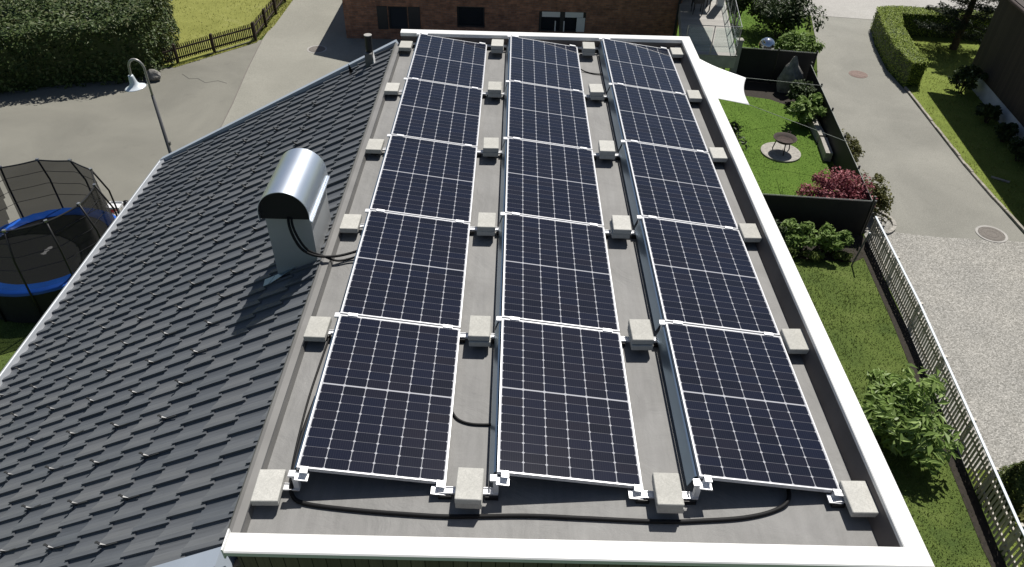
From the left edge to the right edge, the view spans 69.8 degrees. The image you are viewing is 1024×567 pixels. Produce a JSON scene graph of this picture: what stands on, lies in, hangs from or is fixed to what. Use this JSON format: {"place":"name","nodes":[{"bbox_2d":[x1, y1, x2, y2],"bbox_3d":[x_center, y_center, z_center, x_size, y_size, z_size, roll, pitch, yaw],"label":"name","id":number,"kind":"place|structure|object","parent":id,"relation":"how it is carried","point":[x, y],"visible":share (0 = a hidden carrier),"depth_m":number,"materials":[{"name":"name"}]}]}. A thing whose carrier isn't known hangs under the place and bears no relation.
{"place":"outdoors","nodes":[
{"label":"outdoors","id":0,"kind":"place"},
{"bbox_2d":[0,319,36,371],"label":"corner lawn","id":1,"kind":"structure","parent":0,"point":[8,336],"depth_m":16.75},
{"bbox_2d":[0,158,118,322],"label":"trampoline","id":2,"kind":"object","parent":1,"relation":"on","point":[51,236],"visible":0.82,"depth_m":16.91,"materials":[{"name":"fabric"}]},
{"bbox_2d":[0,40,260,222],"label":"yard","id":3,"kind":"structure","parent":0,"point":[111,136],"depth_m":24.84,"materials":[{"name":"concrete"}]},
{"bbox_2d":[125,58,171,152],"bbox_3d":[-8.266,-2.773,17.478,0.615,5.365,0.456,1,40,0],"label":"street lamp","id":4,"kind":"object","parent":3,"relation":"on","point":[134,85],"visible":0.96,"depth_m":16.11,"materials":[{"name":"metal"}]},
{"bbox_2d":[160,0,283,64],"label":"lawn","id":5,"kind":"structure","parent":0,"point":[182,19],"depth_m":32.14,"materials":[{"name":"plant"}]},
{"bbox_2d":[0,0,180,92],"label":"tall hedge","id":6,"kind":"object","parent":5,"relation":"on","point":[48,43],"visible":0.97,"depth_m":26.36,"materials":[{"name":"green plant"}]},
{"bbox_2d":[167,0,1023,565],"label":"meadow grass","id":7,"kind":"structure","parent":5,"relation":"on","point":[285,6],"depth_m":28.64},
{"bbox_2d":[170,0,291,66],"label":"grass verge","id":8,"kind":"object","parent":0,"point":[263,34],"depth_m":30.73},
{"bbox_2d":[162,0,285,63],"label":"picket fence","id":9,"kind":"object","parent":8,"relation":"on","point":[275,4],"visible":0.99,"depth_m":29.43,"materials":[{"name":"brown wood"}]},
{"bbox_2d":[222,0,400,126],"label":"road","id":10,"kind":"structure","parent":0,"point":[284,62],"depth_m":29.48,"materials":[{"name":"asphalt"}]},
{"bbox_2d":[161,10,1023,565],"bbox_3d":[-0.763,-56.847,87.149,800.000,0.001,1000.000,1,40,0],"label":"ground","id":11,"kind":"structure","parent":0,"point":[829,164],"depth_m":28.81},
{"bbox_2d":[0,29,934,566],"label":"house","id":12,"kind":"structure","parent":11,"relation":"on","point":[158,373],"depth_m":7.15,"materials":[{"name":"grey"}]},
{"bbox_2d":[283,470,301,490],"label":"mounting foot","id":13,"kind":"object","parent":12,"relation":"on","point":[296,484],"visible":0.5,"depth_m":5.59},
{"bbox_2d":[250,469,286,505],"bbox_3d":[-1.847,1.548,5.579,0.200,0.062,0.286,0,40,-1],"label":"paver","id":14,"kind":"object","parent":13,"relation":"on","point":[268,488],"visible":1,"depth_m":5.54,"materials":[{"name":"concrete"}]},
{"bbox_2d":[291,335,330,467],"bbox_3d":[-1.736,1.020,6.312,0.082,0.065,1.777,0,40,-2],"label":"cable","id":15,"kind":"object","parent":12,"relation":"on","point":[311,389],"visible":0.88,"depth_m":6.38,"materials":[{"name":"black plastic"}]},
{"bbox_2d":[287,217,356,257],"bbox_3d":[-1.933,-0.485,7.683,0.800,0.516,0.238,1,40,0],"label":"cable","id":16,"kind":"object","parent":12,"relation":"attached to","point":[307,252],"visible":0.83,"depth_m":7.69,"materials":[{"name":"black plastic"}]},
{"bbox_2d":[328,312,339,334],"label":"mounting foot","id":17,"kind":"object","parent":12,"relation":"on","point":[336,315],"visible":0.23,"depth_m":6.91},
{"bbox_2d":[303,316,331,341],"bbox_3d":[-1.833,0.428,6.929,0.200,0.062,0.286,2,40,1],"label":"paver","id":18,"kind":"object","parent":17,"relation":"on","point":[317,328],"visible":1,"depth_m":6.89,"materials":[{"name":"concrete"}]},
{"bbox_2d":[359,209,369,227],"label":"mounting foot","id":19,"kind":"object","parent":12,"relation":"on","point":[366,211],"visible":0.23,"depth_m":8.24},
{"bbox_2d":[339,214,361,232],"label":"paver","id":20,"kind":"object","parent":19,"relation":"on","point":[350,223],"visible":1,"depth_m":8.21,"materials":[{"name":"concrete"}]},
{"bbox_2d":[432,474,498,500],"bbox_3d":[-0.358,1.546,5.604,0.510,0.231,0.090,1,40,0],"label":"mounting foot","id":21,"kind":"object","parent":12,"relation":"on","point":[490,493],"visible":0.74,"depth_m":5.62},
{"bbox_2d":[293,314,459,494],"bbox_3d":[-1.093,0.955,6.247,1.192,0.212,1.807,1,40,0],"label":"solar panel","id":22,"kind":"object","parent":21,"relation":"on","point":[382,407],"visible":0.98,"depth_m":6.14,"materials":[{"name":"black glass"}]},
{"bbox_2d":[455,479,483,508],"bbox_3d":[-0.320,1.576,5.598,0.200,0.062,0.286,2,40,1],"label":"paver","id":23,"kind":"object","parent":21,"relation":"on","point":[472,506],"visible":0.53,"depth_m":5.49,"materials":[{"name":"concrete"}]},
{"bbox_2d":[454,467,483,504],"bbox_3d":[-0.321,1.530,5.555,0.200,0.062,0.286,2,40,1],"label":"paver","id":24,"kind":"object","parent":23,"relation":"on","point":[469,486],"visible":1,"depth_m":5.52,"materials":[{"name":"concrete"}]},
{"bbox_2d":[459,316,501,343],"bbox_3d":[-0.340,0.435,6.943,0.510,0.231,0.133,1,40,0],"label":"mounting foot","id":25,"kind":"object","parent":12,"relation":"on","point":[463,336],"visible":0.38,"depth_m":6.95},
{"bbox_2d":[469,327,490,346],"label":"paver","id":26,"kind":"object","parent":25,"relation":"on","point":[480,343],"visible":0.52,"depth_m":6.82,"materials":[{"name":"concrete"}]},
{"bbox_2d":[468,315,490,340],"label":"paver","id":27,"kind":"object","parent":26,"relation":"on","point":[479,328],"visible":1,"depth_m":6.85,"materials":[{"name":"concrete"}]},
{"bbox_2d":[469,212,504,235],"bbox_3d":[-0.322,-0.679,8.286,0.510,0.231,0.133,1,40,0],"label":"mounting foot","id":28,"kind":"object","parent":12,"relation":"on","point":[472,230],"visible":0.41,"depth_m":8.29},
{"bbox_2d":[339,210,469,328],"bbox_3d":[-1.076,-0.180,7.607,1.190,0.190,1.752,1,40,0],"label":"solar panel","id":29,"kind":"object","parent":28,"relation":"on","point":[409,268],"visible":0.99,"depth_m":7.51,"materials":[{"name":"black glass"}]},
{"bbox_2d":[477,231,494,235],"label":"paver","id":30,"kind":"object","parent":28,"relation":"on","point":[485,233],"visible":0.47,"depth_m":8.16,"materials":[{"name":"concrete"}]},
{"bbox_2d":[477,212,495,230],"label":"paver","id":31,"kind":"object","parent":30,"relation":"on","point":[486,221],"visible":1,"depth_m":8.18,"materials":[{"name":"concrete"}]},
{"bbox_2d":[477,137,506,157],"bbox_3d":[-0.304,-1.792,9.628,0.510,0.231,0.133,1,40,0],"label":"mounting foot","id":32,"kind":"object","parent":12,"relation":"on","point":[479,152],"visible":0.41,"depth_m":9.63},
{"bbox_2d":[369,135,476,222],"bbox_3d":[-1.058,-1.294,8.949,1.190,0.190,1.752,1,40,0],"label":"solar panel","id":33,"kind":"object","parent":32,"relation":"on","point":[425,178],"visible":0.99,"depth_m":8.87,"materials":[{"name":"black glass"}]},
{"bbox_2d":[482,80,508,98],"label":"mounting foot","id":34,"kind":"object","parent":12,"relation":"on","point":[484,94],"visible":0.39,"depth_m":10.98},
{"bbox_2d":[390,78,482,146],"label":"solar panel","id":35,"kind":"object","parent":34,"relation":"on","point":[438,112],"visible":0.98,"depth_m":10.22,"materials":[{"name":"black glass"}]},
{"bbox_2d":[487,35,510,49],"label":"mounting foot","id":36,"kind":"object","parent":12,"relation":"on","point":[489,46],"visible":0.35,"depth_m":12.38},
{"bbox_2d":[406,33,486,89],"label":"solar panel","id":37,"kind":"object","parent":36,"relation":"on","point":[436,59],"visible":0.99,"depth_m":11.58,"materials":[{"name":"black glass"}]},
{"bbox_2d":[289,396,790,523],"bbox_3d":[0.149,1.557,5.709,3.994,0.111,1.028,8,40,7],"label":"cable","id":38,"kind":"object","parent":12,"relation":"on","point":[294,498],"visible":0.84,"depth_m":5.52,"materials":[{"name":"black plastic"}]},
{"bbox_2d":[577,38,602,52],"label":"mounting foot","id":39,"kind":"object","parent":12,"relation":"on","point":[596,48],"visible":0.33,"depth_m":12.40},
{"bbox_2d":[505,35,583,91],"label":"solar panel","id":40,"kind":"object","parent":39,"relation":"on","point":[543,63],"visible":1,"depth_m":11.59,"materials":[{"name":"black glass"}]},
{"bbox_2d":[584,83,612,100],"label":"mounting foot","id":41,"kind":"object","parent":12,"relation":"on","point":[605,96],"visible":0.42,"depth_m":10.99},
{"bbox_2d":[502,81,591,149],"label":"solar panel","id":42,"kind":"object","parent":41,"relation":"on","point":[548,115],"visible":1,"depth_m":10.23,"materials":[{"name":"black glass"}]},
{"bbox_2d":[598,37,685,94],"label":"solar panel","id":43,"kind":"object","parent":41,"relation":"on","point":[641,66],"visible":1,"depth_m":11.60,"materials":[{"name":"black glass"}]},
{"bbox_2d":[593,140,624,159],"bbox_3d":[1.223,-1.756,9.638,0.528,0.231,0.133,1,40,0],"label":"mounting foot","id":44,"kind":"object","parent":12,"relation":"on","point":[617,156],"visible":0.38,"depth_m":9.64},
{"bbox_2d":[499,138,603,226],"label":"solar panel","id":45,"kind":"object","parent":44,"relation":"on","point":[551,181],"visible":1,"depth_m":8.88,"materials":[{"name":"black glass"}]},
{"bbox_2d":[605,215,641,238],"bbox_3d":[1.205,-0.642,8.295,0.528,0.231,0.133,1,40,0],"label":"mounting foot","id":46,"kind":"object","parent":12,"relation":"on","point":[632,234],"visible":0.38,"depth_m":8.30},
{"bbox_2d":[495,213,618,332],"bbox_3d":[0.442,-0.144,7.616,1.190,0.190,1.752,1,40,0],"label":"solar panel","id":47,"kind":"object","parent":46,"relation":"on","point":[556,272],"visible":0.98,"depth_m":7.52,"materials":[{"name":"black glass"}]},
{"bbox_2d":[610,220,629,238],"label":"paver","id":48,"kind":"object","parent":46,"relation":"on","point":[625,236],"visible":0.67,"depth_m":8.19,"materials":[{"name":"concrete"}]},
{"bbox_2d":[611,215,631,233],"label":"paver","id":49,"kind":"object","parent":48,"relation":"on","point":[621,224],"visible":1,"depth_m":8.20,"materials":[{"name":"concrete"}]},
{"bbox_2d":[620,320,664,346],"bbox_3d":[1.187,0.471,6.953,0.528,0.231,0.133,1,40,0],"label":"mounting foot","id":50,"kind":"object","parent":12,"relation":"on","point":[624,339],"visible":0.35,"depth_m":6.96},
{"bbox_2d":[627,326,652,349],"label":"paver","id":51,"kind":"object","parent":50,"relation":"on","point":[641,346],"visible":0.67,"depth_m":6.82,"materials":[{"name":"concrete"}]},
{"bbox_2d":[628,319,653,343],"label":"paver","id":52,"kind":"object","parent":51,"relation":"on","point":[640,330],"visible":1,"depth_m":6.86,"materials":[{"name":"concrete"}]},
{"bbox_2d":[629,479,701,504],"bbox_3d":[1.169,1.582,5.613,0.528,0.231,0.090,1,40,0],"label":"mounting foot","id":53,"kind":"object","parent":12,"relation":"on","point":[690,497],"visible":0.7,"depth_m":5.63},
{"bbox_2d":[489,318,643,499],"bbox_3d":[0.425,0.991,6.257,1.192,0.212,1.807,1,40,0],"label":"solar panel","id":54,"kind":"object","parent":53,"relation":"on","point":[565,413],"visible":0.99,"depth_m":6.15,"materials":[{"name":"black glass"}]},
{"bbox_2d":[652,482,683,513],"bbox_3d":[1.190,1.614,5.606,0.200,0.062,0.286,1,40,0],"label":"paver","id":55,"kind":"object","parent":53,"relation":"on","point":[680,511],"visible":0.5,"depth_m":5.50,"materials":[{"name":"concrete"}]},
{"bbox_2d":[652,472,683,509],"bbox_3d":[1.180,1.569,5.560,0.200,0.062,0.286,2,40,0],"label":"paver","id":56,"kind":"object","parent":55,"relation":"on","point":[668,494],"visible":1,"depth_m":5.52,"materials":[{"name":"concrete"}]},
{"bbox_2d":[700,59,846,141],"bbox_3d":[7.031,-3.774,20.432,5.603,1.792,13.505,9,40,9],"label":"sun sail","id":57,"kind":"object","parent":12,"relation":"attached to","point":[727,86],"visible":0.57,"depth_m":24.18,"materials":[{"name":"white fabric"}]},
{"bbox_2d":[830,496,845,507],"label":"mounting foot","id":58,"kind":"object","parent":12,"relation":"on","point":[841,500],"visible":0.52,"depth_m":5.65},
{"bbox_2d":[656,322,842,503],"bbox_3d":[1.960,1.028,6.266,1.192,0.212,1.807,1,40,0],"label":"solar panel","id":59,"kind":"object","parent":58,"relation":"on","point":[748,419],"visible":0.99,"depth_m":6.16,"materials":[{"name":"black glass"}]},
{"bbox_2d":[839,481,878,516],"bbox_3d":[2.650,1.647,5.618,0.200,0.062,0.286,1,40,-1],"label":"paver","id":60,"kind":"object","parent":58,"relation":"on","point":[858,499],"visible":1,"depth_m":5.58,"materials":[{"name":"concrete"}]},
{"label":"mounting foot","id":61,"kind":"object","parent":12,"relation":"on","visible":0},
{"bbox_2d":[780,329,809,353],"bbox_3d":[2.679,0.545,6.946,0.200,0.062,0.286,1,40,-1],"label":"paver","id":62,"kind":"object","parent":61,"relation":"on","point":[794,341],"visible":1,"depth_m":6.90,"materials":[{"name":"concrete"}]},
{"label":"mounting foot","id":63,"kind":"object","parent":12,"relation":"attached to","visible":0},
{"bbox_2d":[635,216,779,335],"bbox_3d":[1.978,-0.108,7.626,1.190,0.190,1.752,1,40,0],"label":"solar panel","id":64,"kind":"object","parent":63,"relation":"attached to","point":[705,275],"visible":0.98,"depth_m":7.53,"materials":[{"name":"black glass"}]},
{"bbox_2d":[738,223,761,241],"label":"paver","id":65,"kind":"object","parent":63,"relation":"on","point":[749,232],"visible":1,"depth_m":8.25,"materials":[{"name":"concrete"}]},
{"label":"mounting foot","id":66,"kind":"object","parent":12,"relation":"attached to","visible":0},
{"bbox_2d":[619,141,737,229],"bbox_3d":[1.995,-1.221,8.969,1.190,0.190,1.752,1,40,0],"label":"solar panel","id":67,"kind":"object","parent":66,"relation":"on","point":[677,184],"visible":1,"depth_m":8.89,"materials":[{"name":"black glass"}]},
{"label":"mounting foot","id":68,"kind":"object","parent":12,"relation":"on","visible":0},
{"bbox_2d":[607,83,707,152],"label":"solar panel","id":69,"kind":"object","parent":68,"relation":"attached to","point":[657,117],"visible":1,"depth_m":10.24,"materials":[{"name":"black glass"}]},
{"bbox_2d":[342,0,742,69],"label":"brick house","id":70,"kind":"structure","parent":11,"relation":"on","point":[709,33],"depth_m":30.02,"materials":[{"name":"brown"}]},
{"bbox_2d":[388,6,407,28],"bbox_3d":[-4.683,-10.988,30.281,0.780,0.940,0.110,1,40,0],"label":"window","id":71,"kind":"structure","parent":70,"relation":"in","point":[398,14],"depth_m":30.28,"materials":[{"name":"grey"}]},
{"bbox_2d":[457,6,484,26],"bbox_3d":[-1.692,-11.022,30.271,1.140,0.860,0.080,1,40,0],"label":"window","id":72,"kind":"structure","parent":70,"relation":"in","point":[466,16],"depth_m":30.31,"materials":[{"name":"grey"}]},
{"bbox_2d":[538,11,585,31],"bbox_3d":[2.065,-10.819,30.298,1.920,0.840,0.120,1,40,0],"label":"window","id":73,"kind":"structure","parent":70,"relation":"in","point":[552,21],"depth_m":30.32,"materials":[{"name":"grey"}]},
{"bbox_2d":[904,87,1023,232],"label":"kerb","id":74,"kind":"structure","parent":11,"relation":"on","point":[1018,224],"depth_m":23.78,"materials":[{"name":"concrete"}]},
{"bbox_2d":[971,0,1023,141],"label":"timber house","id":75,"kind":"structure","parent":11,"relation":"on","point":[999,59],"depth_m":26.06,"materials":[{"name":"brown wood"}]},
{"bbox_2d":[677,1,805,71],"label":"lawn","id":76,"kind":"structure","parent":0,"point":[747,37],"depth_m":32.47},
{"bbox_2d":[725,0,757,25],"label":"shrub","id":77,"kind":"object","parent":76,"relation":"on","point":[742,4],"visible":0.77,"depth_m":31.90,"materials":[{"name":"green plant"}]},
{"bbox_2d":[746,0,828,37],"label":"shrub","id":78,"kind":"object","parent":76,"relation":"on","point":[787,14],"visible":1,"depth_m":30.29,"materials":[{"name":"green plant"}]},
{"bbox_2d":[775,30,824,52],"bbox_3d":[11.438,-9.266,29.190,2.041,1.402,1.310,1,40,0],"label":"light shrub","id":79,"kind":"object","parent":76,"relation":"on","point":[798,41],"visible":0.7,"depth_m":28.90,"materials":[{"name":"green plant"}]},
{"bbox_2d":[744,81,794,105],"bbox_3d":[9.697,-4.668,24.592,3.400,0.001,10.500,1,40,0],"label":"garden bed","id":80,"kind":"object","parent":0,"point":[761,90],"visible":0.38,"depth_m":27.62,"materials":[{"name":"soil"}]},
{"bbox_2d":[736,47,818,83],"bbox_3d":[9.966,-8.248,27.836,2.838,1.380,0.063,6,40,6],"label":"garden fence","id":81,"kind":"object","parent":80,"relation":"on","point":[758,64],"visible":0.75,"depth_m":27.76,"materials":[{"name":"black plastic"}]},
{"bbox_2d":[776,56,802,92],"bbox_3d":[10.392,-7.571,27.467,0.862,1.962,0.587,22,44,23],"label":"standing stone","id":82,"kind":"object","parent":80,"relation":"on","point":[791,71],"visible":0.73,"depth_m":27.18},
{"bbox_2d":[786,79,816,100],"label":"leafy shrub","id":83,"kind":"object","parent":80,"relation":"on","point":[805,89],"visible":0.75,"depth_m":26.27,"materials":[{"name":"green plant"}]},
{"bbox_2d":[805,62,876,233],"bbox_3d":[10.490,-4.801,23.920,0.074,1.100,9.480,6,40,5],"label":"garden fence","id":84,"kind":"object","parent":80,"relation":"on","point":[842,158],"visible":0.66,"depth_m":23.49,"materials":[{"name":"black plastic"}]},
{"bbox_2d":[842,128,864,164],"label":"olive shrub","id":85,"kind":"object","parent":80,"relation":"on","point":[856,149],"visible":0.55,"depth_m":23.07,"materials":[{"name":"green plant"}]},
{"bbox_2d":[846,170,893,221],"bbox_3d":[10.351,-2.726,21.403,1.223,1.234,2.786,1,40,0],"label":"olive shrub","id":86,"kind":"object","parent":80,"relation":"on","point":[883,202],"visible":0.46,"depth_m":20.79,"materials":[{"name":"green plant"}]},
{"bbox_2d":[719,96,862,234],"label":"garden lawn","id":87,"kind":"structure","parent":0,"point":[792,168],"depth_m":24.55,"materials":[{"name":"plant"}]},
{"bbox_2d":[720,6,829,196],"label":"garden grass","id":88,"kind":"structure","parent":87,"relation":"on","point":[770,124],"depth_m":25.13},
{"bbox_2d":[760,142,800,162],"bbox_3d":[8.811,-4.306,24.085,1.280,0.072,1.280,1,40,0],"label":"stone disc","id":89,"kind":"object","parent":87,"relation":"on","point":[791,154],"visible":0.94,"depth_m":23.99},
{"bbox_2d":[772,131,796,155],"bbox_3d":[8.848,-4.558,23.920,0.750,0.534,0.797,1,40,0],"label":"fire bowl","id":90,"kind":"object","parent":89,"relation":"on","point":[785,138],"visible":1,"depth_m":23.93,"materials":[{"name":"metal"}]},
{"bbox_2d":[786,92,827,124],"bbox_3d":[10.195,-5.986,25.429,1.344,1.099,1.366,14,41,15],"label":"broadleaf shrub","id":91,"kind":"object","parent":87,"relation":"on","point":[806,109],"visible":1,"depth_m":25.09,"materials":[{"name":"green plant"}]},
{"bbox_2d":[762,193,876,234],"bbox_3d":[6.542,-2.093,20.377,6.583,1.280,0.064,4,40,3],"label":"garden fence","id":92,"kind":"object","parent":87,"relation":"on","point":[850,215],"visible":0.34,"depth_m":20.22,"materials":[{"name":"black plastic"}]},
{"bbox_2d":[796,166,877,200],"bbox_3d":[9.255,-2.598,20.985,2.101,1.518,1.637,1,40,0],"label":"red maple","id":93,"kind":"object","parent":87,"relation":"on","point":[841,188],"visible":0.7,"depth_m":20.81,"materials":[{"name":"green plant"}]},
{"bbox_2d":[779,0,997,19],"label":"street","id":94,"kind":"structure","parent":0,"point":[862,9],"depth_m":35.39,"materials":[{"name":"asphalt"}]},
{"bbox_2d":[793,258,1011,566],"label":"side lawn","id":95,"kind":"structure","parent":0,"point":[966,558],"depth_m":16.62,"materials":[{"name":"plant"}]},
{"bbox_2d":[0,244,989,566],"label":"grass","id":96,"kind":"structure","parent":95,"relation":"on","point":[854,386],"depth_m":16.98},
{"bbox_2d":[789,232,863,261],"bbox_3d":[8.348,-1.054,20.174,2.918,0.001,1.347,4,40,3],"label":"flower bed","id":97,"kind":"object","parent":95,"relation":"on","point":[848,248],"visible":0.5,"depth_m":20.00,"materials":[{"name":"plant"}]},
{"bbox_2d":[780,218,817,249],"bbox_3d":[7.677,-1.225,19.758,1.016,0.907,0.884,10,40,10],"label":"flower bush","id":98,"kind":"object","parent":97,"relation":"on","point":[797,235],"visible":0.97,"depth_m":19.59,"materials":[{"name":"green plant"}]},
{"bbox_2d":[814,222,853,252],"bbox_3d":[8.598,-1.093,19.684,0.983,0.830,0.933,22,44,23],"label":"flower bush","id":99,"kind":"object","parent":97,"relation":"on","point":[829,240],"visible":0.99,"depth_m":19.46,"materials":[{"name":"green plant"}]},
{"bbox_2d":[858,363,963,474],"bbox_3d":[7.719,2.588,14.523,2.232,1.720,2.318,1,40,0],"label":"fig bush","id":100,"kind":"object","parent":95,"relation":"on","point":[893,412],"visible":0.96,"depth_m":14.18,"materials":[{"name":"green plant"}]},
{"bbox_2d":[855,238,1006,566],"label":"fence border","id":101,"kind":"object","parent":95,"relation":"on","point":[973,506],"visible":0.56,"depth_m":15.39,"materials":[{"name":"soil"}]},
{"bbox_2d":[867,216,1023,566],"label":"picket fence","id":102,"kind":"object","parent":101,"relation":"on","point":[1011,539],"visible":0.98,"depth_m":15.14,"materials":[{"name":"white paint"}]},
{"bbox_2d":[811,15,1023,241],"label":"lane","id":103,"kind":"structure","parent":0,"point":[936,189],"depth_m":24.68,"materials":[{"name":"asphalt"}]},
{"bbox_2d":[975,225,1007,242],"bbox_3d":[13.564,-1.393,20.773,0.848,0.043,0.848,1,40,0],"label":"manhole cover","id":104,"kind":"object","parent":103,"relation":"on","point":[991,234],"visible":1,"depth_m":20.75,"materials":[{"name":"concrete"}]},
{"bbox_2d":[864,231,1023,470],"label":"gravel driveway","id":105,"kind":"structure","parent":0,"point":[970,293],"depth_m":17.94,"materials":[{"name":"gravel"}]},
{"bbox_2d":[898,36,1023,226],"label":"neighbour lawn","id":106,"kind":"structure","parent":0,"point":[965,52],"depth_m":26.04,"materials":[{"name":"plant"}]},
{"bbox_2d":[870,5,992,86],"bbox_3d":[17.739,-10.715,31.350,9.448,1.066,4.792,-23,46,-27],"label":"clipped hedge","id":107,"kind":"object","parent":106,"relation":"on","point":[893,30],"visible":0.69,"depth_m":30.60,"materials":[{"name":"green plant"}]},
{"bbox_2d":[914,0,999,49],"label":"conifer tree","id":108,"kind":"object","parent":106,"relation":"on","point":[962,24],"visible":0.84,"depth_m":30.33,"materials":[{"name":"green plant"}]},
{"bbox_2d":[948,63,988,93],"bbox_3d":[17.114,-7.686,27.608,1.003,1.240,1.191,1,40,0],"label":"plinth shrub","id":109,"kind":"object","parent":106,"relation":"on","point":[964,76],"visible":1,"depth_m":27.38,"materials":[{"name":"green plant"}]},
{"bbox_2d":[975,102,1002,122],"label":"plinth shrub","id":110,"kind":"object","parent":106,"relation":"on","point":[989,111],"visible":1,"depth_m":25.66,"materials":[{"name":"green plant"}]},
{"bbox_2d":[994,122,1018,141],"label":"plinth shrub","id":111,"kind":"object","parent":106,"relation":"on","point":[1004,131],"visible":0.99,"depth_m":24.63,"materials":[{"name":"green plant"}]},
{"bbox_2d":[1007,136,1023,161],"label":"plinth shrub","id":112,"kind":"object","parent":106,"relation":"on","point":[1016,148],"visible":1,"depth_m":23.78,"materials":[{"name":"green plant"}]},
{"bbox_2d":[965,468,1023,566],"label":"corner strip","id":113,"kind":"object","parent":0,"point":[1009,532],"visible":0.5,"depth_m":13.64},
{"bbox_2d":[975,460,1023,511],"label":"young conifer","id":114,"kind":"object","parent":113,"relation":"on","point":[1011,476],"visible":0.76,"depth_m":13.60,"materials":[{"name":"green plant"}]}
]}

